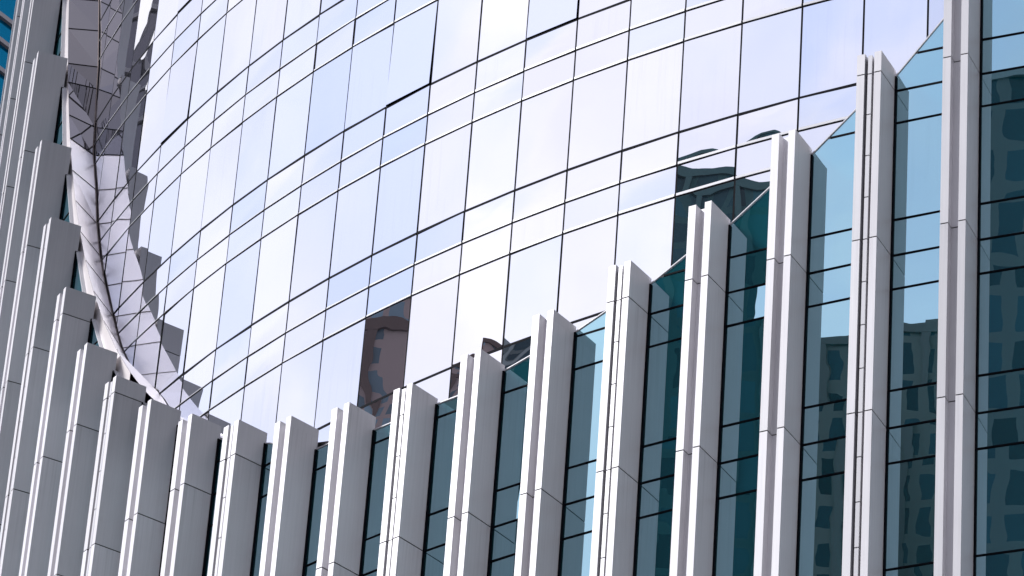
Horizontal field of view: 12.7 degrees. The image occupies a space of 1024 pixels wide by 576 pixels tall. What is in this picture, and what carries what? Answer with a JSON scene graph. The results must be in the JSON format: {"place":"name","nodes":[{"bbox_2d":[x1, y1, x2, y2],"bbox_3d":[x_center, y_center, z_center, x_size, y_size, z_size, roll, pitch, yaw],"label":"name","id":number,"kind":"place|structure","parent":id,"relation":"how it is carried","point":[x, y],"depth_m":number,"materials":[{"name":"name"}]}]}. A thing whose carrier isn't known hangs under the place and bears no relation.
{"place":"outdoors","nodes":[
{"label":"outdoors","id":0,"kind":"place"},
{"bbox_2d":[0,0,68,104],"bbox_3d":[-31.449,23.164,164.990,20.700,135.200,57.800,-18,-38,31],"label":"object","id":1,"kind":"structure","parent":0,"point":[7,8],"depth_m":180.62,"materials":[{"name":"grey metal"}]},
{"bbox_2d":[0,74,4,104],"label":"window","id":2,"kind":"structure","parent":1,"relation":"in","point":[2,77],"depth_m":179.54,"materials":[{"name":"blue glass"}]},
{"bbox_2d":[0,45,7,76],"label":"window","id":3,"kind":"structure","parent":1,"relation":"in","point":[3,51],"depth_m":180.07,"materials":[{"name":"blue glass"}]},
{"bbox_2d":[0,19,11,50],"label":"window","id":4,"kind":"structure","parent":1,"relation":"in","point":[5,30],"depth_m":180.59,"materials":[{"name":"blue glass"}]},
{"bbox_2d":[0,0,68,27],"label":"window","id":5,"kind":"structure","parent":1,"relation":"in","point":[7,7],"depth_m":181.08,"materials":[{"name":"blue glass"}]},
{"bbox_2d":[0,0,1023,575],"bbox_3d":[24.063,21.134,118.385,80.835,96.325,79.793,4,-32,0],"label":"office tower","id":6,"kind":"structure","parent":0,"point":[510,286],"depth_m":95.49,"materials":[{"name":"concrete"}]},
{"bbox_2d":[53,0,66,57],"bbox_3d":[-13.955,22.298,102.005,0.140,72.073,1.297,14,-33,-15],"label":"bay window","id":7,"kind":"structure","parent":6,"relation":"in","point":[59,46],"depth_m":120.57,"materials":[{"name":"glass"}]},
{"bbox_2d":[53,87,66,145],"bbox_3d":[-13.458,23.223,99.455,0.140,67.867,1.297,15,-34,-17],"label":"bay window","id":8,"kind":"structure","parent":6,"relation":"in","point":[60,136],"depth_m":117.08,"materials":[{"name":"glass"}]},
{"bbox_2d":[59,174,73,223],"bbox_3d":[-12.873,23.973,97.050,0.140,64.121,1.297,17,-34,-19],"label":"bay window","id":9,"kind":"structure","parent":6,"relation":"in","point":[66,211],"depth_m":113.84,"materials":[{"name":"glass"}]},
{"bbox_2d":[70,251,85,292],"bbox_3d":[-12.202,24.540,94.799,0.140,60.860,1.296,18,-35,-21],"label":"bay window","id":10,"kind":"structure","parent":6,"relation":"in","point":[77,279],"depth_m":110.83,"materials":[{"name":"glass"}]},
{"bbox_2d":[74,53,103,191],"bbox_3d":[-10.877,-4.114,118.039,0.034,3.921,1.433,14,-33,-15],"label":"window","id":11,"kind":"structure","parent":6,"relation":"in","point":[100,63],"depth_m":118.35,"materials":[{"name":"glass"}]},
{"bbox_2d":[80,151,104,268],"bbox_3d":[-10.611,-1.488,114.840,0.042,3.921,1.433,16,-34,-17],"label":"window","id":12,"kind":"structure","parent":6,"relation":"in","point":[99,165],"depth_m":115.21,"materials":[{"name":"glass"}]},
{"bbox_2d":[87,318,103,347],"bbox_3d":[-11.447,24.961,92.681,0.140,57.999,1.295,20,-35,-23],"label":"bay window","id":13,"kind":"structure","parent":6,"relation":"in","point":[94,337],"depth_m":108.13,"materials":[{"name":"glass"}]},
{"bbox_2d":[93,255,107,309],"bbox_3d":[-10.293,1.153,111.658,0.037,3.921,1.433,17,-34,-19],"label":"window","id":14,"kind":"structure","parent":6,"relation":"in","point":[104,261],"depth_m":112.08,"materials":[{"name":"glass"}]},
{"bbox_2d":[98,0,110,62],"bbox_3d":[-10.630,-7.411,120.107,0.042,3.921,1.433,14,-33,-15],"label":"window","id":15,"kind":"structure","parent":6,"relation":"in","point":[104,6],"depth_m":119.54,"materials":[{"name":"glass"}]},
{"bbox_2d":[88,123,124,272],"bbox_3d":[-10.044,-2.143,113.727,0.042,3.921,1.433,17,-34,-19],"label":"window","id":16,"kind":"structure","parent":6,"relation":"in","point":[109,177],"depth_m":113.84,"materials":[{"name":"glass"}]},
{"bbox_2d":[94,25,121,164],"bbox_3d":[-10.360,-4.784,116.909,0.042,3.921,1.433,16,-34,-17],"label":"window","id":17,"kind":"structure","parent":6,"relation":"in","point":[111,52],"depth_m":116.94,"materials":[{"name":"glass"}]},
{"bbox_2d":[104,0,124,49],"bbox_3d":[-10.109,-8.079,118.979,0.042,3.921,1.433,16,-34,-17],"label":"window","id":18,"kind":"structure","parent":6,"relation":"in","point":[117,6],"depth_m":118.32,"materials":[{"name":"glass"}]},
{"bbox_2d":[100,230,128,340],"bbox_3d":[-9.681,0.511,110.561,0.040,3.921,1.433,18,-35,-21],"label":"window","id":19,"kind":"structure","parent":6,"relation":"in","point":[115,264],"depth_m":110.93,"materials":[{"name":"glass"}]},
{"bbox_2d":[111,370,120,381],"bbox_3d":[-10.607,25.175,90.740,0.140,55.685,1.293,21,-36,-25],"label":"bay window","id":20,"kind":"structure","parent":6,"relation":"in","point":[114,373],"depth_m":105.85,"materials":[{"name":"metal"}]},
{"bbox_2d":[105,0,140,148],"bbox_3d":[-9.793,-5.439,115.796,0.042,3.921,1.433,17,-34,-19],"label":"window","id":21,"kind":"structure","parent":6,"relation":"in","point":[121,85],"depth_m":115.78,"materials":[{"name":"glass"}]},
{"bbox_2d":[107,95,146,254],"bbox_3d":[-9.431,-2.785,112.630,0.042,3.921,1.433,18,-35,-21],"label":"window","id":22,"kind":"structure","parent":6,"relation":"in","point":[123,204],"depth_m":112.57,"materials":[{"name":"glass"}]},
{"bbox_2d":[122,0,137,21],"bbox_3d":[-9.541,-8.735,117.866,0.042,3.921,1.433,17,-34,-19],"label":"window","id":23,"kind":"structure","parent":6,"relation":"in","point":[129,4],"depth_m":117.21,"materials":[{"name":"glass"}]},
{"bbox_2d":[115,203,153,354],"bbox_3d":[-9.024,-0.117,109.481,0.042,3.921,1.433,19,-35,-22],"label":"window","id":24,"kind":"structure","parent":6,"relation":"in","point":[139,232],"depth_m":109.51,"materials":[{"name":"glass"}]},
{"bbox_2d":[125,0,158,121],"bbox_3d":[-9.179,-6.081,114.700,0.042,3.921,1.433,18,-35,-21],"label":"window","id":25,"kind":"structure","parent":6,"relation":"in","point":[147,18],"depth_m":114.54,"materials":[{"name":"glass"}]},
{"bbox_2d":[132,315,164,403],"bbox_3d":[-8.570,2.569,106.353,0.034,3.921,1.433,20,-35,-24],"label":"window","id":26,"kind":"structure","parent":6,"relation":"in","point":[147,353],"depth_m":106.87,"materials":[{"name":"glass"}]},
{"bbox_2d":[130,70,170,226],"bbox_3d":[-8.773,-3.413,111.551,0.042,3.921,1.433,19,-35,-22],"label":"window","id":27,"kind":"structure","parent":6,"relation":"in","point":[150,147],"depth_m":111.53,"materials":[{"name":"glass"}]},
{"bbox_2d":[137,177,180,339],"bbox_3d":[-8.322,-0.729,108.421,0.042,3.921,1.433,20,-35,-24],"label":"window","id":28,"kind":"structure","parent":6,"relation":"in","point":[156,280],"depth_m":108.39,"materials":[{"name":"glass"}]},
{"bbox_2d":[147,0,178,93],"bbox_3d":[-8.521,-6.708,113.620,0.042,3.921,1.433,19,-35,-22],"label":"window","id":29,"kind":"structure","parent":6,"relation":"in","point":[167,15],"depth_m":113.21,"materials":[{"name":"glass"}]},
{"bbox_2d":[159,425,177,575],"bbox_3d":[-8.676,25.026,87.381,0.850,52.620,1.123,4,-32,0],"label":"bay window","id":30,"kind":"structure","parent":6,"relation":"in","point":[177,425],"depth_m":100.69,"materials":[{"name":"glass"}]},
{"bbox_2d":[156,289,193,409],"bbox_3d":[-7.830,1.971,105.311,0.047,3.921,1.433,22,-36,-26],"label":"window","id":31,"kind":"structure","parent":6,"relation":"in","point":[174,343],"depth_m":105.57,"materials":[{"name":"glass"}]},
{"bbox_2d":[154,41,197,199],"bbox_3d":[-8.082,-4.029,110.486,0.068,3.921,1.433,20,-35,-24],"label":"window","id":32,"kind":"structure","parent":6,"relation":"in","point":[177,108],"depth_m":110.45,"materials":[{"name":"glass"}]},
{"bbox_2d":[171,0,202,65],"bbox_3d":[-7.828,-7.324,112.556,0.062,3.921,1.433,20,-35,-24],"label":"window","id":33,"kind":"structure","parent":6,"relation":"in","point":[189,11],"depth_m":111.97,"materials":[{"name":"glass"}]},
{"bbox_2d":[164,149,210,314],"bbox_3d":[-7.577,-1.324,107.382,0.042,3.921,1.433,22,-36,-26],"label":"window","id":34,"kind":"structure","parent":6,"relation":"in","point":[187,232],"depth_m":107.36,"materials":[{"name":"glass"}]},
{"bbox_2d":[180,266,225,420],"bbox_3d":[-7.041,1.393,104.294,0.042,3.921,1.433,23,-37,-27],"label":"window","id":35,"kind":"structure","parent":6,"relation":"in","point":[207,297],"depth_m":104.32,"materials":[{"name":"glass"}]},
{"bbox_2d":[182,14,226,173],"bbox_3d":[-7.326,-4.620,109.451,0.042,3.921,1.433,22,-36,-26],"label":"window","id":36,"kind":"structure","parent":6,"relation":"in","point":[200,127],"depth_m":109.40,"materials":[{"name":"glass"}]},
{"bbox_2d":[202,412,208,419],"bbox_3d":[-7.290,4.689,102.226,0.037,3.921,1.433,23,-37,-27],"label":"window","id":37,"kind":"structure","parent":6,"relation":"in","point":[206,416],"depth_m":102.77,"materials":[{"name":"glass"}]},
{"bbox_2d":[202,438,222,575],"bbox_3d":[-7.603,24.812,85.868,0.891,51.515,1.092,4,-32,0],"label":"bay window","id":38,"kind":"structure","parent":6,"relation":"in","point":[219,441],"depth_m":98.98,"materials":[{"name":"glass"}]},
{"bbox_2d":[198,0,228,40],"bbox_3d":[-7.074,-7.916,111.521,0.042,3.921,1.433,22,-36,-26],"label":"window","id":39,"kind":"structure","parent":6,"relation":"in","point":[213,11],"depth_m":110.80,"materials":[{"name":"glass"}]},
{"bbox_2d":[194,123,242,288],"bbox_3d":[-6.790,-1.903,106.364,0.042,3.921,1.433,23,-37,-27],"label":"window","id":40,"kind":"structure","parent":6,"relation":"in","point":[224,156],"depth_m":106.35,"materials":[{"name":"glass"}]},
{"bbox_2d":[208,387,244,437],"bbox_3d":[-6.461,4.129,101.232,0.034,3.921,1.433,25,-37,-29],"label":"window","id":41,"kind":"structure","parent":6,"relation":"in","point":[225,414],"depth_m":101.95,"materials":[{"name":"glass"}]},
{"bbox_2d":[211,0,256,147],"bbox_3d":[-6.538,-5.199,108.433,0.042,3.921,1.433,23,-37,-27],"label":"window","id":42,"kind":"structure","parent":6,"relation":"in","point":[239,28],"depth_m":108.39,"materials":[{"name":"glass"}]},
{"bbox_2d":[227,0,242,12],"bbox_3d":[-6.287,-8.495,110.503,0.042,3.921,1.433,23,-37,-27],"label":"window","id":43,"kind":"structure","parent":6,"relation":"in","point":[232,3],"depth_m":109.88,"materials":[{"name":"glass"}]},
{"bbox_2d":[210,239,261,410],"bbox_3d":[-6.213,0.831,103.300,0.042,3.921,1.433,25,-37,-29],"label":"window","id":44,"kind":"structure","parent":6,"relation":"in","point":[239,292],"depth_m":103.25,"materials":[{"name":"glass"}]},
{"bbox_2d":[226,98,276,263],"bbox_3d":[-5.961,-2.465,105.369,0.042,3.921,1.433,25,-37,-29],"label":"window","id":45,"kind":"structure","parent":6,"relation":"in","point":[257,131],"depth_m":105.34,"materials":[{"name":"glass"}]},
{"bbox_2d":[249,442,272,575],"bbox_3d":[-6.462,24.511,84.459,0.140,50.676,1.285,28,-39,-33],"label":"window","id":46,"kind":"structure","parent":6,"relation":"in","point":[267,447],"depth_m":97.34,"materials":[{"name":"glass"}]},
{"bbox_2d":[241,365,281,441],"bbox_3d":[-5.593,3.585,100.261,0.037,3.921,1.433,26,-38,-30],"label":"window","id":47,"kind":"structure","parent":6,"relation":"in","point":[261,397],"depth_m":100.83,"materials":[{"name":"glass"}]},
{"bbox_2d":[243,0,287,122],"bbox_3d":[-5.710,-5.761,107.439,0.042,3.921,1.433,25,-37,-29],"label":"window","id":48,"kind":"structure","parent":6,"relation":"in","point":[270,17],"depth_m":107.21,"materials":[{"name":"glass"}]},
{"bbox_2d":[245,215,298,386],"bbox_3d":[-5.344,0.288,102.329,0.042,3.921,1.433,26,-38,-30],"label":"window","id":49,"kind":"structure","parent":6,"relation":"in","point":[277,251],"depth_m":102.30,"materials":[{"name":"glass"}]},
{"bbox_2d":[261,72,313,238],"bbox_3d":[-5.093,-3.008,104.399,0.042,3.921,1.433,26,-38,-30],"label":"window","id":50,"kind":"structure","parent":6,"relation":"in","point":[286,170],"depth_m":104.37,"materials":[{"name":"glass"}]},
{"bbox_2d":[277,0,321,97],"bbox_3d":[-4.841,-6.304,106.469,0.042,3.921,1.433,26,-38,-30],"label":"window","id":51,"kind":"structure","parent":6,"relation":"in","point":[298,60],"depth_m":106.04,"materials":[{"name":"glass"}]},
{"bbox_2d":[276,341,323,427],"bbox_3d":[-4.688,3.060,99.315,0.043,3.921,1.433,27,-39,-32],"label":"window","id":52,"kind":"structure","parent":6,"relation":"in","point":[300,376],"depth_m":99.86,"materials":[{"name":"glass"}]},
{"bbox_2d":[283,191,338,362],"bbox_3d":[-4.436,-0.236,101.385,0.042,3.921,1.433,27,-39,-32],"label":"window","id":53,"kind":"structure","parent":6,"relation":"in","point":[308,301],"depth_m":101.35,"materials":[{"name":"glass"}]},
{"bbox_2d":[302,443,328,575],"bbox_3d":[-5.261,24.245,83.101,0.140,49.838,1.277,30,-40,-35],"label":"window","id":54,"kind":"structure","parent":6,"relation":"in","point":[320,453],"depth_m":95.77,"materials":[{"name":"glass"}]},
{"bbox_2d":[299,48,352,214],"bbox_3d":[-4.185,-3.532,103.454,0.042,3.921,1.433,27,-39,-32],"label":"window","id":55,"kind":"structure","parent":6,"relation":"in","point":[330,88],"depth_m":103.43,"materials":[{"name":"glass"}]},
{"bbox_2d":[314,0,357,71],"bbox_3d":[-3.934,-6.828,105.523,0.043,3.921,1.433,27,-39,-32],"label":"window","id":56,"kind":"structure","parent":6,"relation":"in","point":[337,21],"depth_m":104.93,"materials":[{"name":"glass"}]},
{"bbox_2d":[315,319,365,441],"bbox_3d":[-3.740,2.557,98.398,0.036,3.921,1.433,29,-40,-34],"label":"window","id":57,"kind":"structure","parent":6,"relation":"in","point":[342,355],"depth_m":98.81,"materials":[{"name":"glass"}]},
{"bbox_2d":[323,168,380,340],"bbox_3d":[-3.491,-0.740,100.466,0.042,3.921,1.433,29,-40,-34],"label":"window","id":58,"kind":"structure","parent":6,"relation":"in","point":[354,234],"depth_m":100.42,"materials":[{"name":"glass"}]},
{"bbox_2d":[338,23,394,190],"bbox_3d":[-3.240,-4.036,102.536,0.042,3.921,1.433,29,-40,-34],"label":"window","id":59,"kind":"structure","parent":6,"relation":"in","point":[366,111],"depth_m":102.52,"materials":[{"name":"glass"}]},
{"bbox_2d":[353,0,396,46],"bbox_3d":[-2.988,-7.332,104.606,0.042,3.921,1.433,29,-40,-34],"label":"window","id":60,"kind":"structure","parent":6,"relation":"in","point":[373,17],"depth_m":103.88,"materials":[{"name":"glass"}]},
{"bbox_2d":[359,422,390,575],"bbox_3d":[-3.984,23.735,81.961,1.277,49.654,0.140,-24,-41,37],"label":"bay window","id":61,"kind":"structure","parent":6,"relation":"in","point":[371,543],"depth_m":94.43,"materials":[{"name":"glass"}]},
{"bbox_2d":[358,297,411,427],"bbox_3d":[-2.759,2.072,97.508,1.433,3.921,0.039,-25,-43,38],"label":"window","id":62,"kind":"structure","parent":6,"relation":"in","point":[386,331],"depth_m":97.83,"materials":[{"name":"glass"}]},
{"bbox_2d":[366,145,425,317],"bbox_3d":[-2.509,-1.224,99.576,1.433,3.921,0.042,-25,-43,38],"label":"window","id":63,"kind":"structure","parent":6,"relation":"in","point":[400,187],"depth_m":99.54,"materials":[{"name":"glass"}]},
{"bbox_2d":[381,0,438,167],"bbox_3d":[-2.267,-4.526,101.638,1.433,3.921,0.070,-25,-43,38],"label":"window","id":64,"kind":"structure","parent":6,"relation":"in","point":[414,36],"depth_m":101.60,"materials":[{"name":"glass"}]},
{"bbox_2d":[395,0,437,22],"bbox_3d":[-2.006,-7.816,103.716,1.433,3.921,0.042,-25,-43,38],"label":"window","id":65,"kind":"structure","parent":6,"relation":"in","point":[404,8],"depth_m":102.95,"materials":[{"name":"glass"}]},
{"bbox_2d":[404,275,459,401],"bbox_3d":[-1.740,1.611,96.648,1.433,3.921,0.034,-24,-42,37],"label":"window","id":66,"kind":"structure","parent":6,"relation":"in","point":[433,316],"depth_m":96.95,"materials":[{"name":"glass"}]},
{"bbox_2d":[420,395,457,575],"bbox_3d":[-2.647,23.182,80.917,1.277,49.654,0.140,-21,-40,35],"label":"bay window","id":67,"kind":"structure","parent":6,"relation":"in","point":[438,494],"depth_m":93.19,"materials":[{"name":"glass"}]},
{"bbox_2d":[412,123,472,296],"bbox_3d":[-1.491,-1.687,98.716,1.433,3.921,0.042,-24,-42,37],"label":"window","id":68,"kind":"structure","parent":6,"relation":"in","point":[447,159],"depth_m":98.69,"materials":[{"name":"glass"}]},
{"bbox_2d":[426,0,482,144],"bbox_3d":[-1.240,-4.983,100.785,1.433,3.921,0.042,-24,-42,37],"label":"window","id":69,"kind":"structure","parent":6,"relation":"in","point":[457,41],"depth_m":100.66,"materials":[{"name":"glass"}]},
{"bbox_2d":[450,254,510,397],"bbox_3d":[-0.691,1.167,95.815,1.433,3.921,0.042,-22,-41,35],"label":"window","id":70,"kind":"structure","parent":6,"relation":"in","point":[483,291],"depth_m":96.19,"materials":[{"name":"glass"}]},
{"bbox_2d":[460,101,522,274],"bbox_3d":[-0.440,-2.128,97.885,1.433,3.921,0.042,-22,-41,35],"label":"window","id":71,"kind":"structure","parent":6,"relation":"in","point":[490,203],"depth_m":97.85,"materials":[{"name":"glass"}]},
{"bbox_2d":[473,0,529,122],"bbox_3d":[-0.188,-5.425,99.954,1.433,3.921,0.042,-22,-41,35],"label":"window","id":72,"kind":"structure","parent":6,"relation":"in","point":[504,23],"depth_m":99.68,"materials":[{"name":"glass"}]},
{"bbox_2d":[487,355,529,575],"bbox_3d":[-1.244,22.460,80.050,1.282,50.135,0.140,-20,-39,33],"label":"bay window","id":73,"kind":"structure","parent":6,"relation":"in","point":[514,384],"depth_m":92.08,"materials":[{"name":"glass"}]},
{"bbox_2d":[502,234,563,368],"bbox_3d":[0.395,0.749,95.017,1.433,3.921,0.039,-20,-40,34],"label":"window","id":74,"kind":"structure","parent":6,"relation":"in","point":[535,271],"depth_m":95.42,"materials":[{"name":"glass"}]},
{"bbox_2d":[510,81,573,254],"bbox_3d":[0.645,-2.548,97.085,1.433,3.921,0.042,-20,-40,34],"label":"window","id":75,"kind":"structure","parent":6,"relation":"in","point":[545,129],"depth_m":97.04,"materials":[{"name":"glass"}]},
{"bbox_2d":[522,0,579,100],"bbox_3d":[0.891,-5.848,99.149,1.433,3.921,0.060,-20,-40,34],"label":"window","id":76,"kind":"structure","parent":6,"relation":"in","point":[552,30],"depth_m":98.72,"materials":[{"name":"glass"}]},
{"bbox_2d":[557,310,605,575],"bbox_3d":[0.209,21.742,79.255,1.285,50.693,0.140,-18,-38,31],"label":"bay window","id":77,"kind":"structure","parent":6,"relation":"in","point":[580,472],"depth_m":91.07,"materials":[{"name":"glass"}]},
{"bbox_2d":[558,215,618,329],"bbox_3d":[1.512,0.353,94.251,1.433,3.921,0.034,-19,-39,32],"label":"window","id":78,"kind":"structure","parent":6,"relation":"in","point":[588,253],"depth_m":94.68,"materials":[{"name":"glass"}]},
{"bbox_2d":[563,61,627,234],"bbox_3d":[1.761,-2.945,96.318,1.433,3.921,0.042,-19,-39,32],"label":"window","id":79,"kind":"structure","parent":6,"relation":"in","point":[599,99],"depth_m":96.29,"materials":[{"name":"glass"}]},
{"bbox_2d":[574,0,631,80],"bbox_3d":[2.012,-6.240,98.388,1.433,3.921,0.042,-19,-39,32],"label":"window","id":80,"kind":"structure","parent":6,"relation":"in","point":[603,36],"depth_m":97.83,"materials":[{"name":"glass"}]},
{"bbox_2d":[616,197,675,281],"bbox_3d":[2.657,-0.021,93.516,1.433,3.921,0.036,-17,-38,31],"label":"window","id":81,"kind":"structure","parent":6,"relation":"in","point":[645,237],"depth_m":94.13,"materials":[{"name":"glass"}]},
{"bbox_2d":[619,42,683,215],"bbox_3d":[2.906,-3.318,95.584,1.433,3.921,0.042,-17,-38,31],"label":"window","id":82,"kind":"structure","parent":6,"relation":"in","point":[649,175],"depth_m":95.54,"materials":[{"name":"glass"}]},
{"bbox_2d":[628,0,686,60],"bbox_3d":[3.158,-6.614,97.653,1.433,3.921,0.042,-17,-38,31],"label":"window","id":83,"kind":"structure","parent":6,"relation":"in","point":[656,25],"depth_m":96.97,"materials":[{"name":"glass"}]},
{"bbox_2d":[633,254,685,575],"bbox_3d":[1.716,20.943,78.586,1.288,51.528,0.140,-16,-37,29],"label":"bay window","id":84,"kind":"structure","parent":6,"relation":"in","point":[656,474],"depth_m":90.19,"materials":[{"name":"glass"}]},
{"bbox_2d":[672,180,735,264],"bbox_3d":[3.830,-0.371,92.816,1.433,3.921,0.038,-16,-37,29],"label":"window","id":85,"kind":"structure","parent":6,"relation":"in","point":[723,195],"depth_m":93.60,"materials":[{"name":"glass"}]},
{"bbox_2d":[676,24,742,197],"bbox_3d":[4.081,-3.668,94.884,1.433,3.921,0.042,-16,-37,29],"label":"window","id":86,"kind":"structure","parent":6,"relation":"in","point":[709,118],"depth_m":94.86,"materials":[{"name":"glass"}]},
{"bbox_2d":[685,0,743,41],"bbox_3d":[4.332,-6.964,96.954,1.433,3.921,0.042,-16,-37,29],"label":"window","id":87,"kind":"structure","parent":6,"relation":"in","point":[703,17],"depth_m":96.17,"materials":[{"name":"glass"}]},
{"bbox_2d":[712,186,769,575],"bbox_3d":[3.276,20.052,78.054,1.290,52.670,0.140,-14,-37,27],"label":"bay window","id":88,"kind":"structure","parent":6,"relation":"in","point":[743,332],"depth_m":89.47,"materials":[{"name":"glass"}]},
{"bbox_2d":[734,172,769,218],"bbox_3d":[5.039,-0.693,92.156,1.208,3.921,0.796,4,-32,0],"label":"window","id":89,"kind":"structure","parent":6,"relation":"in","point":[748,189],"depth_m":93.14,"materials":[{"name":"glass"}]},
{"bbox_2d":[736,7,802,179],"bbox_3d":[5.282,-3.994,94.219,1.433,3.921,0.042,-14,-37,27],"label":"window","id":90,"kind":"structure","parent":6,"relation":"in","point":[770,79],"depth_m":94.29,"materials":[{"name":"glass"}]},
{"bbox_2d":[743,0,803,23],"bbox_3d":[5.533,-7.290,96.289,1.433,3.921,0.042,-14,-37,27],"label":"window","id":91,"kind":"structure","parent":6,"relation":"in","point":[754,10],"depth_m":95.42,"materials":[{"name":"glass"}]},
{"bbox_2d":[803,0,830,7],"bbox_3d":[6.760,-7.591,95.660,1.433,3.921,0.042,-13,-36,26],"label":"window","id":92,"kind":"structure","parent":6,"relation":"in","point":[806,3],"depth_m":94.86,"materials":[{"name":"glass"}]},
{"bbox_2d":[795,108,855,575],"bbox_3d":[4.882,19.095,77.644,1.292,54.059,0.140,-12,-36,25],"label":"bay window","id":93,"kind":"structure","parent":6,"relation":"in","point":[819,545],"depth_m":88.88,"materials":[{"name":"glass"}]},
{"bbox_2d":[799,0,864,151],"bbox_3d":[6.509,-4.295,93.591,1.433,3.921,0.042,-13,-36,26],"label":"window","id":94,"kind":"structure","parent":6,"relation":"in","point":[833,30],"depth_m":93.76,"materials":[{"name":"glass"}]},
{"bbox_2d":[864,0,928,73],"bbox_3d":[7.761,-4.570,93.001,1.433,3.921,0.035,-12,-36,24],"label":"window","id":95,"kind":"structure","parent":6,"relation":"in","point":[897,28],"depth_m":93.44,"materials":[{"name":"glass"}]},
{"bbox_2d":[882,17,943,575],"bbox_3d":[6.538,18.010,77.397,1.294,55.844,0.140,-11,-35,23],"label":"bay window","id":96,"kind":"structure","parent":6,"relation":"in","point":[910,454],"depth_m":88.42,"materials":[{"name":"glass"}]},
{"bbox_2d":[929,0,943,33],"bbox_3d":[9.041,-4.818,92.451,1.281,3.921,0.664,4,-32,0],"label":"window","id":97,"kind":"structure","parent":6,"relation":"in","point":[936,7],"depth_m":93.17,"materials":[{"name":"glass"}]},
{"bbox_2d":[973,0,1023,575],"bbox_3d":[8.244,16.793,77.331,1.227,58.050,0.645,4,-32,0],"label":"bay window","id":98,"kind":"structure","parent":6,"relation":"in","point":[998,544],"depth_m":87.78,"materials":[{"name":"glass"}]}
]}

